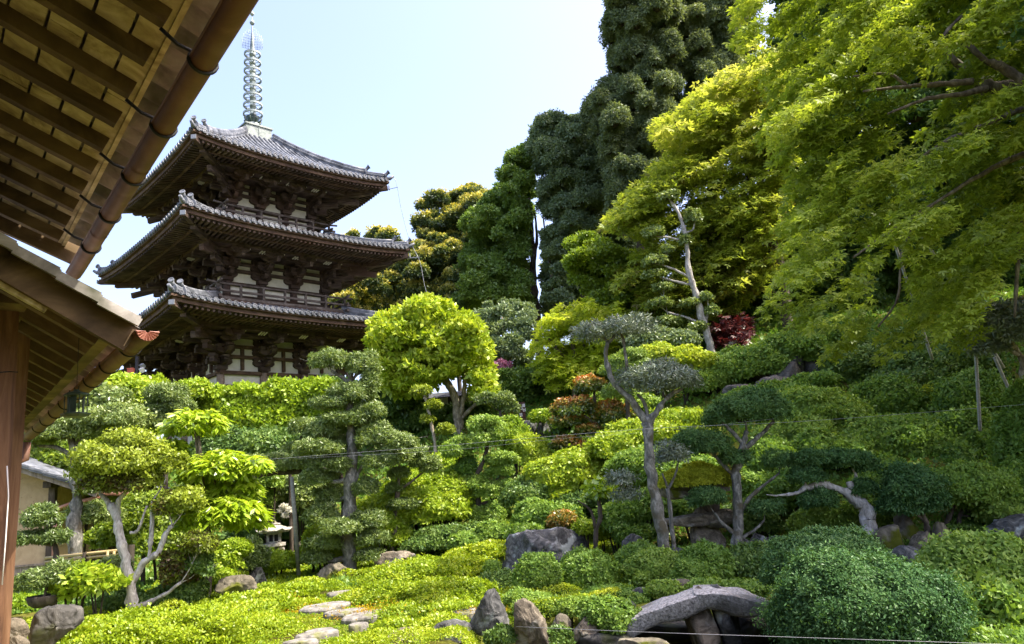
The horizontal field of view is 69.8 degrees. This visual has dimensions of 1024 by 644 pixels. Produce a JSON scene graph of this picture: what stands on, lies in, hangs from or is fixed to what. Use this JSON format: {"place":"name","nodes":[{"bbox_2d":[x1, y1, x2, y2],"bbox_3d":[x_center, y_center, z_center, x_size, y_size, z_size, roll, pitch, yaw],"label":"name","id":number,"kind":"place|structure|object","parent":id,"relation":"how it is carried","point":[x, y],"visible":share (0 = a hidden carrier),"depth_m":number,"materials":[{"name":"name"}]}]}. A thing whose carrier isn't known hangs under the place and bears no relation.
{"place":"outdoors","nodes":[
{"label":"outdoors","id":0,"kind":"place"},
{"bbox_2d":[9,0,909,438],"label":"sky","id":1,"kind":"structure","parent":0,"point":[431,94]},
{"bbox_2d":[11,288,1023,643],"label":"ground","id":2,"kind":"structure","parent":0,"point":[701,404],"depth_m":18.36,"materials":[{"name":"green plant"}]},
{"bbox_2d":[16,500,75,604],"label":"pine","id":3,"kind":"object","parent":2,"relation":"on","point":[44,514],"visible":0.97,"depth_m":13.97,"materials":[{"name":"green plant"}]},
{"bbox_2d":[28,604,84,643],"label":"boulder","id":4,"kind":"object","parent":2,"relation":"on","point":[53,624],"visible":1,"depth_m":7.16,"materials":[{"name":"grey stone"}]},
{"bbox_2d":[13,555,78,608],"bbox_3d":[-7.977,4.415,12.515,1.065,0.837,0.915,-13,-15,33],"label":"bonsai pot","id":5,"kind":"object","parent":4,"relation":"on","point":[37,578],"visible":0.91,"depth_m":12.29,"materials":[{"name":"green plant"}]},
{"bbox_2d":[23,400,145,603],"bbox_3d":[-9.691,4.050,16.323,3.009,4.540,1.826,-2,-13,-14],"label":"layered pine","id":6,"kind":"object","parent":2,"relation":"on","point":[79,513],"visible":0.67,"depth_m":16.23,"materials":[{"name":"green plant"}]},
{"bbox_2d":[47,558,133,613],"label":"garden shrub","id":7,"kind":"object","parent":2,"relation":"on","point":[93,578],"visible":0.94,"depth_m":12.46,"materials":[{"name":"green plant"}]},
{"bbox_2d":[14,457,174,575],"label":"garden house","id":8,"kind":"structure","parent":2,"relation":"on","point":[41,481],"depth_m":19.59,"materials":[{"name":"paint"}]},
{"bbox_2d":[58,381,157,562],"bbox_3d":[-12.570,4.610,21.809,3.854,5.812,2.016,-5,-12,0],"label":"garden shrub","id":9,"kind":"object","parent":2,"relation":"on","point":[102,393],"visible":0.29,"depth_m":21.86,"materials":[{"name":"green plant"}]},
{"bbox_2d":[0,0,258,643],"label":"house","id":10,"kind":"structure","parent":2,"relation":"on","point":[98,98],"depth_m":5.00,"materials":[{"name":"brown wood"}]},
{"bbox_2d":[63,424,221,608],"bbox_3d":[-6.694,3.610,13.218,2.872,3.622,1.672,-5,-12,0],"label":"round yew","id":11,"kind":"object","parent":2,"relation":"on","point":[126,460],"visible":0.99,"depth_m":13.12,"materials":[{"name":"green plant"}]},
{"bbox_2d":[27,601,258,643],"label":"azalea bush","id":12,"kind":"object","parent":2,"relation":"on","point":[204,624],"visible":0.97,"depth_m":8.52,"materials":[{"name":"green plant"}]},
{"bbox_2d":[83,486,211,584],"bbox_3d":[-8.835,5.242,17.903,3.017,2.637,1.865,-5,-12,0],"label":"garden shrub","id":13,"kind":"object","parent":2,"relation":"on","point":[101,536],"visible":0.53,"depth_m":17.48,"materials":[{"name":"green plant"}]},
{"bbox_2d":[93,577,209,613],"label":"garden shrub","id":14,"kind":"object","parent":2,"relation":"on","point":[191,590],"visible":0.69,"depth_m":13.30,"materials":[{"name":"green plant"}]},
{"bbox_2d":[103,370,215,442],"bbox_3d":[-12.509,4.216,24.860,4.808,5.500,2.614,-5,-12,0],"label":"garden shrub","id":15,"kind":"object","parent":2,"relation":"on","point":[202,388],"visible":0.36,"depth_m":24.87,"materials":[{"name":"green plant"}]},
{"bbox_2d":[141,379,197,489],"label":"round topiary","id":16,"kind":"object","parent":2,"relation":"on","point":[170,396],"visible":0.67,"depth_m":23.91,"materials":[{"name":"green plant"}]},
{"bbox_2d":[155,407,276,598],"bbox_3d":[-5.827,3.566,14.194,2.657,3.905,1.768,-11,-14,26],"label":"drooping laurel","id":17,"kind":"object","parent":2,"relation":"on","point":[226,480],"visible":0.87,"depth_m":14.02,"materials":[{"name":"green plant"}]},
{"bbox_2d":[186,379,261,436],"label":"garden shrub","id":18,"kind":"object","parent":2,"relation":"on","point":[236,403],"visible":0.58,"depth_m":25.46,"materials":[{"name":"green plant"}]},
{"bbox_2d":[199,536,254,584],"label":"garden shrub","id":19,"kind":"object","parent":2,"relation":"on","point":[231,552],"visible":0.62,"depth_m":15.14,"materials":[{"name":"green plant"}]},
{"bbox_2d":[201,598,301,643],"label":"azalea bush","id":20,"kind":"object","parent":2,"relation":"on","point":[260,607],"visible":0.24,"depth_m":10.45,"materials":[{"name":"green plant"}]},
{"bbox_2d":[188,420,330,457],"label":"garden shrub","id":21,"kind":"object","parent":2,"relation":"on","point":[266,439],"visible":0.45,"depth_m":23.16,"materials":[{"name":"green plant"}]},
{"bbox_2d":[211,580,326,610],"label":"azalea bush","id":22,"kind":"object","parent":2,"relation":"on","point":[280,593],"visible":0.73,"depth_m":12.24,"materials":[{"name":"green plant"}]},
{"bbox_2d":[93,11,451,443],"bbox_3d":[-13.908,-5.447,40.390,14.171,26.900,14.170,7,-17,-44],"label":"pagoda","id":23,"kind":"object","parent":2,"relation":"on","point":[237,263],"visible":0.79,"depth_m":36.59,"materials":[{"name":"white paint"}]},
{"bbox_2d":[247,372,342,428],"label":"garden shrub","id":24,"kind":"object","parent":2,"relation":"on","point":[282,402],"visible":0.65,"depth_m":25.49,"materials":[{"name":"green plant"}]},
{"bbox_2d":[263,474,336,543],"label":"garden shrub","id":25,"kind":"object","parent":2,"relation":"on","point":[304,498],"visible":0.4,"depth_m":18.71,"materials":[{"name":"green plant"}]},
{"bbox_2d":[23,477,651,643],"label":"moss carpet","id":26,"kind":"object","parent":2,"relation":"on","point":[426,633],"visible":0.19,"depth_m":10.74,"materials":[{"name":"green plant"}]},
{"bbox_2d":[290,346,427,576],"bbox_3d":[-3.360,3.171,16.339,3.008,5.462,1.718,-5,-12,0],"label":"tall maki","id":27,"kind":"object","parent":2,"relation":"on","point":[338,530],"visible":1,"depth_m":16.17,"materials":[{"name":"green plant"}]},
{"bbox_2d":[316,373,433,435],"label":"evergreen shrub","id":28,"kind":"object","parent":2,"relation":"on","point":[403,415],"visible":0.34,"depth_m":26.49,"materials":[{"name":"green plant"}]},
{"bbox_2d":[320,610,469,643],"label":"azalea bush","id":29,"kind":"object","parent":2,"relation":"on","point":[433,619],"visible":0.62,"depth_m":9.44,"materials":[{"name":"green plant"}]},
{"bbox_2d":[374,444,443,550],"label":"slim pine","id":30,"kind":"object","parent":2,"relation":"on","point":[421,460],"visible":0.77,"depth_m":17.11,"materials":[{"name":"green plant"}]},
{"bbox_2d":[358,231,464,310],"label":"chinquapin tree","id":31,"kind":"object","parent":2,"relation":"on","point":[438,256],"visible":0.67,"depth_m":54.00,"materials":[{"name":"green plant"}]},
{"bbox_2d":[356,463,475,530],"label":"azalea bush","id":32,"kind":"object","parent":2,"relation":"on","point":[442,494],"visible":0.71,"depth_m":17.38,"materials":[{"name":"green plant"}]},
{"bbox_2d":[350,553,504,588],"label":"garden shrub","id":33,"kind":"object","parent":2,"relation":"on","point":[418,567],"visible":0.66,"depth_m":13.11,"materials":[{"name":"green plant"}]},
{"bbox_2d":[361,291,501,434],"bbox_3d":[-2.896,1.380,25.917,4.991,5.573,4.623,-5,-12,0],"label":"lime tree","id":34,"kind":"object","parent":2,"relation":"on","point":[429,338],"visible":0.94,"depth_m":24.39,"materials":[{"name":"green plant"}]},
{"bbox_2d":[408,384,455,453],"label":"tree","id":35,"kind":"object","parent":2,"relation":"on","point":[428,417],"visible":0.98,"depth_m":22.36,"materials":[{"name":"green plant"}]},
{"bbox_2d":[367,573,501,622],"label":"azalea bush","id":36,"kind":"object","parent":2,"relation":"on","point":[469,592],"visible":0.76,"depth_m":10.67,"materials":[{"name":"green plant"}]},
{"bbox_2d":[397,518,484,554],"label":"garden shrub","id":37,"kind":"object","parent":2,"relation":"on","point":[429,537],"visible":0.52,"depth_m":16.43,"materials":[{"name":"green plant"}]},
{"bbox_2d":[409,181,490,390],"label":"chinquapin tree","id":38,"kind":"object","parent":2,"relation":"on","point":[453,205],"visible":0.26,"depth_m":59.53,"materials":[{"name":"green plant"}]},
{"bbox_2d":[446,518,510,559],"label":"garden shrub","id":39,"kind":"object","parent":2,"relation":"on","point":[493,528],"visible":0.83,"depth_m":15.41,"materials":[{"name":"green plant"}]},
{"bbox_2d":[438,413,521,522],"bbox_3d":[-0.719,3.714,18.175,2.120,2.931,1.172,-8,-13,12],"label":"cloud pruned holly","id":40,"kind":"object","parent":2,"relation":"on","point":[493,428],"visible":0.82,"depth_m":18.09,"materials":[{"name":"green plant"}]},
{"bbox_2d":[470,588,508,635],"bbox_3d":[-0.277,3.505,8.862,0.479,0.569,0.367,-5,-12,0],"label":"boulder","id":41,"kind":"object","parent":2,"relation":"on","point":[490,611],"visible":0.84,"depth_m":8.73,"materials":[{"name":"grey stone"}]},
{"bbox_2d":[448,143,543,354],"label":"fresh cedar","id":42,"kind":"object","parent":2,"relation":"on","point":[494,264],"visible":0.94,"depth_m":50.44,"materials":[{"name":"green plant"}]},
{"bbox_2d":[472,297,539,367],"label":"grey green tree","id":43,"kind":"object","parent":2,"relation":"on","point":[514,318],"visible":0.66,"depth_m":30.52,"materials":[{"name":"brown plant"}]},
{"bbox_2d":[12,280,1023,613],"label":"undergrowth","id":44,"kind":"object","parent":2,"relation":"on","point":[172,476],"visible":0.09,"depth_m":21.32,"materials":[{"name":"green plant"}]},
{"bbox_2d":[482,621,576,643],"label":"garden shrub","id":45,"kind":"object","parent":2,"relation":"on","point":[501,633],"visible":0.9,"depth_m":8.42,"materials":[{"name":"green plant"}]},
{"bbox_2d":[513,598,550,643],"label":"boulder","id":46,"kind":"object","parent":2,"relation":"on","point":[527,615],"visible":0.98,"depth_m":8.38,"materials":[{"name":"brown stone"}]},
{"bbox_2d":[510,549,565,590],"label":"azalea bush","id":47,"kind":"object","parent":2,"relation":"on","point":[539,570],"visible":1,"depth_m":10.85,"materials":[{"name":"green plant"}]},
{"bbox_2d":[501,527,587,570],"bbox_3d":[0.595,4.494,14.254,1.638,0.987,1.221,-12,-14,28],"label":"boulder","id":48,"kind":"object","parent":2,"relation":"on","point":[558,541],"visible":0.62,"depth_m":13.98,"materials":[{"name":"grey stone"}]},
{"bbox_2d":[502,496,586,538],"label":"garden shrub","id":49,"kind":"object","parent":2,"relation":"on","point":[532,513],"visible":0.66,"depth_m":15.36,"materials":[{"name":"green plant"}]},
{"bbox_2d":[495,363,596,402],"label":"evergreen shrub","id":50,"kind":"object","parent":2,"relation":"on","point":[519,384],"visible":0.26,"depth_m":26.65,"materials":[{"name":"green plant"}]},
{"bbox_2d":[496,474,610,518],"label":"garden shrub","id":51,"kind":"object","parent":2,"relation":"on","point":[515,490],"visible":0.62,"depth_m":16.22,"materials":[{"name":"green plant"}]},
{"bbox_2d":[536,218,578,341],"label":"slim cypress","id":52,"kind":"object","parent":2,"relation":"on","point":[550,247],"visible":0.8,"depth_m":46.93,"materials":[{"name":"green plant"}]},
{"bbox_2d":[520,443,608,528],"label":"garden shrub","id":53,"kind":"object","parent":2,"relation":"on","point":[562,472],"visible":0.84,"depth_m":16.43,"materials":[{"name":"green plant"}]},
{"bbox_2d":[523,108,607,320],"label":"cypress tree","id":54,"kind":"object","parent":2,"relation":"on","point":[563,151],"visible":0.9,"depth_m":47.92,"materials":[{"name":"green plant"}]},
{"bbox_2d":[524,296,628,396],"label":"yellow maple","id":55,"kind":"object","parent":2,"relation":"on","point":[572,359],"visible":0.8,"depth_m":24.93,"materials":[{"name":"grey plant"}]},
{"bbox_2d":[557,543,623,589],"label":"azalea bush","id":56,"kind":"object","parent":2,"relation":"on","point":[584,567],"visible":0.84,"depth_m":11.15,"materials":[{"name":"green plant"}]},
{"bbox_2d":[546,372,635,451],"bbox_3d":[2.169,2.737,19.827,2.606,2.724,1.342,-5,-12,0],"label":"red tipped photinia","id":57,"kind":"object","parent":2,"relation":"on","point":[571,411],"visible":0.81,"depth_m":19.62,"materials":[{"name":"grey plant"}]},
{"bbox_2d":[560,229,653,317],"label":"fresh maple","id":58,"kind":"object","parent":2,"relation":"on","point":[592,261],"visible":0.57,"depth_m":27.98,"materials":[{"name":"green plant"}]},
{"bbox_2d":[572,593,641,635],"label":"garden shrub","id":59,"kind":"object","parent":2,"relation":"on","point":[614,615],"visible":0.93,"depth_m":8.57,"materials":[{"name":"green plant"}]},
{"bbox_2d":[597,346,655,419],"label":"soft pine","id":60,"kind":"object","parent":2,"relation":"on","point":[636,355],"visible":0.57,"depth_m":19.40,"materials":[{"name":"green plant"}]},
{"bbox_2d":[579,0,687,249],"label":"dark cedar","id":61,"kind":"object","parent":2,"relation":"on","point":[632,94],"visible":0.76,"depth_m":43.96,"materials":[{"name":"green plant"}]},
{"bbox_2d":[592,487,675,552],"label":"garden shrub","id":62,"kind":"object","parent":2,"relation":"on","point":[621,520],"visible":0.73,"depth_m":14.02,"materials":[{"name":"green plant"}]},
{"bbox_2d":[568,311,704,547],"bbox_3d":[2.224,2.062,12.104,2.202,4.593,1.400,-5,-12,0],"label":"forked tree","id":63,"kind":"object","parent":2,"relation":"on","point":[658,373],"visible":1,"depth_m":12.18,"materials":[{"name":"green plant"}]},
{"bbox_2d":[601,437,692,550],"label":"pine tree","id":64,"kind":"object","parent":2,"relation":"on","point":[664,453],"visible":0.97,"depth_m":12.19,"materials":[{"name":"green plant"}]},
{"bbox_2d":[619,544,678,586],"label":"garden shrub","id":65,"kind":"object","parent":2,"relation":"on","point":[643,567],"visible":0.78,"depth_m":11.15,"materials":[{"name":"green plant"}]},
{"bbox_2d":[579,405,720,486],"bbox_3d":[3.377,3.213,17.348,3.634,2.533,2.005,-1,-13,-16],"label":"azalea bush","id":66,"kind":"object","parent":2,"relation":"on","point":[608,445],"visible":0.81,"depth_m":16.80,"materials":[{"name":"green plant"}]},
{"bbox_2d":[601,443,720,526],"bbox_3d":[3.353,3.535,15.945,2.739,1.890,1.833,-5,-12,0],"label":"azalea bush","id":67,"kind":"object","parent":2,"relation":"on","point":[631,459],"visible":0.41,"depth_m":15.62,"materials":[{"name":"green plant"}]},
{"bbox_2d":[619,324,703,395],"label":"garden shrub","id":68,"kind":"object","parent":2,"relation":"on","point":[674,337],"visible":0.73,"depth_m":22.45,"materials":[{"name":"green plant"}]},
{"bbox_2d":[639,340,718,407],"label":"garden shrub","id":69,"kind":"object","parent":2,"relation":"on","point":[695,356],"visible":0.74,"depth_m":21.34,"materials":[{"name":"green plant"}]},
{"bbox_2d":[639,188,722,351],"bbox_3d":[5.511,-1.373,24.285,2.558,6.445,1.042,-5,-12,0],"label":"trained yew","id":70,"kind":"object","parent":2,"relation":"on","point":[693,216],"visible":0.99,"depth_m":24.18,"materials":[{"name":"green plant"}]},
{"bbox_2d":[657,459,744,553],"bbox_3d":[3.336,3.406,13.087,1.519,1.895,1.512,1,-14,-27],"label":"rustic stone lantern","id":71,"kind":"object","parent":2,"relation":"on","point":[701,522],"visible":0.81,"depth_m":12.86,"materials":[{"name":"grey stone"}]},
{"bbox_2d":[663,537,739,580],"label":"garden shrub","id":72,"kind":"object","parent":2,"relation":"on","point":[703,557],"visible":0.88,"depth_m":10.74,"materials":[{"name":"green plant"}]},
{"bbox_2d":[596,37,807,330],"bbox_3d":[7.518,-5.341,27.692,9.620,12.850,5.892,-5,-12,0],"label":"tall maple","id":73,"kind":"object","parent":2,"relation":"on","point":[705,146],"visible":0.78,"depth_m":26.16,"materials":[{"name":"green plant"}]},
{"bbox_2d":[673,0,763,125],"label":"dark cedar","id":74,"kind":"object","parent":2,"relation":"on","point":[705,23],"visible":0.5,"depth_m":46.08,"materials":[{"name":"green plant"}]},
{"bbox_2d":[682,343,756,396],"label":"azalea bush","id":75,"kind":"object","parent":2,"relation":"on","point":[718,377],"visible":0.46,"depth_m":21.10,"materials":[{"name":"green plant"}]},
{"bbox_2d":[708,312,756,349],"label":"red maple","id":76,"kind":"object","parent":2,"relation":"on","point":[726,330],"visible":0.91,"depth_m":24.14,"materials":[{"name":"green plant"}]},
{"bbox_2d":[671,385,796,545],"bbox_3d":[3.934,2.692,12.607,2.257,3.195,1.253,-5,-12,0],"label":"umbrella cypress","id":77,"kind":"object","parent":2,"relation":"on","point":[761,404],"visible":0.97,"depth_m":12.56,"materials":[{"name":"green plant"}]},
{"bbox_2d":[728,538,768,579],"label":"garden shrub","id":78,"kind":"object","parent":2,"relation":"on","point":[745,554],"visible":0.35,"depth_m":10.95,"materials":[{"name":"green plant"}]},
{"bbox_2d":[727,435,797,499],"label":"azalea bush","id":79,"kind":"object","parent":2,"relation":"on","point":[754,471],"visible":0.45,"depth_m":15.24,"materials":[{"name":"green plant"}]},
{"bbox_2d":[746,466,814,511],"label":"azalea bush","id":80,"kind":"object","parent":2,"relation":"on","point":[777,485],"visible":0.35,"depth_m":14.07,"materials":[{"name":"green plant"}]},
{"bbox_2d":[719,368,845,397],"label":"garden shrub","id":81,"kind":"object","parent":2,"relation":"on","point":[829,378],"visible":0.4,"depth_m":19.17,"materials":[{"name":"green plant"}]},
{"bbox_2d":[729,312,872,382],"bbox_3d":[8.450,0.815,21.723,4.580,2.036,2.792,-5,-12,0],"label":"azalea bush","id":82,"kind":"object","parent":2,"relation":"on","point":[772,353],"visible":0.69,"depth_m":20.82,"materials":[{"name":"green plant"}]},
{"bbox_2d":[748,383,878,442],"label":"azalea bush","id":83,"kind":"object","parent":2,"relation":"on","point":[821,405],"visible":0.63,"depth_m":16.65,"materials":[{"name":"green plant"}]},
{"bbox_2d":[783,501,861,532],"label":"azalea bush","id":84,"kind":"object","parent":2,"relation":"on","point":[846,513],"visible":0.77,"depth_m":12.84,"materials":[{"name":"green plant"}]},
{"bbox_2d":[755,522,893,586],"bbox_3d":[3.507,3.056,8.178,1.462,1.601,1.344,6,-17,-41],"label":"garden shrub","id":85,"kind":"object","parent":2,"relation":"on","point":[777,554],"visible":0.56,"depth_m":8.09,"materials":[{"name":"green plant"}]},
{"bbox_2d":[766,446,884,535],"bbox_3d":[5.314,3.023,12.322,2.018,1.954,0.881,-5,-12,0],"label":"white gnarled tree","id":86,"kind":"object","parent":2,"relation":"on","point":[822,493],"visible":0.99,"depth_m":12.28,"materials":[{"name":"green plant"}]},
{"bbox_2d":[758,0,908,313],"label":"hill evergreen","id":87,"kind":"object","parent":2,"relation":"on","point":[847,268],"visible":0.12,"depth_m":28.63,"materials":[{"name":"green plant"}]},
{"bbox_2d":[789,424,879,470],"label":"azalea bush","id":88,"kind":"object","parent":2,"relation":"on","point":[820,438],"visible":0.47,"depth_m":15.41,"materials":[{"name":"green plant"}]},
{"bbox_2d":[750,540,986,643],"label":"garden shrub","id":89,"kind":"object","parent":2,"relation":"on","point":[846,597],"visible":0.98,"depth_m":6.78,"materials":[{"name":"green plant"}]},
{"bbox_2d":[813,326,929,381],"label":"azalea bush","id":90,"kind":"object","parent":2,"relation":"on","point":[856,366],"visible":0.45,"depth_m":19.96,"materials":[{"name":"green plant"}]},
{"bbox_2d":[722,0,1023,366],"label":"maple","id":91,"kind":"object","parent":2,"relation":"on","point":[969,275],"visible":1,"depth_m":12.09,"materials":[{"name":"green plant"}]},
{"bbox_2d":[846,371,930,414],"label":"azalea bush","id":92,"kind":"object","parent":2,"relation":"on","point":[892,392],"visible":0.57,"depth_m":17.69,"materials":[{"name":"green plant"}]},
{"bbox_2d":[834,411,962,457],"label":"azalea bush","id":93,"kind":"object","parent":2,"relation":"on","point":[900,433],"visible":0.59,"depth_m":15.46,"materials":[{"name":"green plant"}]},
{"bbox_2d":[872,458,955,533],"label":"round crown tree","id":94,"kind":"object","parent":2,"relation":"on","point":[916,489],"visible":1,"depth_m":11.91,"materials":[{"name":"green plant"}]},
{"bbox_2d":[855,336,1012,385],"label":"azalea bush","id":95,"kind":"object","parent":2,"relation":"on","point":[919,366],"visible":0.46,"depth_m":18.70,"materials":[{"name":"green plant"}]},
{"bbox_2d":[876,0,1008,302],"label":"hill evergreen","id":96,"kind":"object","parent":2,"relation":"on","point":[917,119],"visible":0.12,"depth_m":29.69,"materials":[{"name":"green plant"}]},
{"bbox_2d":[923,399,999,463],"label":"azalea bush","id":97,"kind":"object","parent":2,"relation":"on","point":[964,420],"visible":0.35,"depth_m":15.24,"materials":[{"name":"green plant"}]},
{"bbox_2d":[911,525,1023,583],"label":"azalea bush","id":98,"kind":"object","parent":2,"relation":"on","point":[969,555],"visible":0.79,"depth_m":8.71,"materials":[{"name":"green plant"}]},
{"bbox_2d":[922,364,1013,414],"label":"azalea bush","id":99,"kind":"object","parent":2,"relation":"on","point":[957,390],"visible":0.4,"depth_m":16.91,"materials":[{"name":"green plant"}]},
{"bbox_2d":[929,458,1023,525],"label":"branching azalea","id":100,"kind":"object","parent":2,"relation":"on","point":[975,486],"visible":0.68,"depth_m":12.12,"materials":[{"name":"green plant"}]},
{"bbox_2d":[964,292,1023,378],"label":"grey shrub tree","id":101,"kind":"object","parent":2,"relation":"on","point":[1006,334],"visible":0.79,"depth_m":14.03,"materials":[{"name":"green plant"}]},
{"bbox_2d":[968,570,1023,628],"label":"azalea bush","id":102,"kind":"object","parent":2,"relation":"on","point":[1003,600],"visible":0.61,"depth_m":7.22,"materials":[{"name":"green plant"}]},
{"bbox_2d":[981,375,1023,491],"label":"garden shrub","id":103,"kind":"object","parent":2,"relation":"on","point":[1005,442],"visible":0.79,"depth_m":13.62,"materials":[{"name":"green plant"}]},
{"bbox_2d":[671,639,784,643],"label":"pond water","id":104,"kind":"structure","parent":0,"point":[777,642],"depth_m":8.71,"materials":[{"name":"black liquid"}]},
{"bbox_2d":[626,584,768,643],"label":"stone bridge","id":105,"kind":"structure","parent":104,"relation":"in","point":[696,605],"depth_m":8.40,"materials":[{"name":"stone"}]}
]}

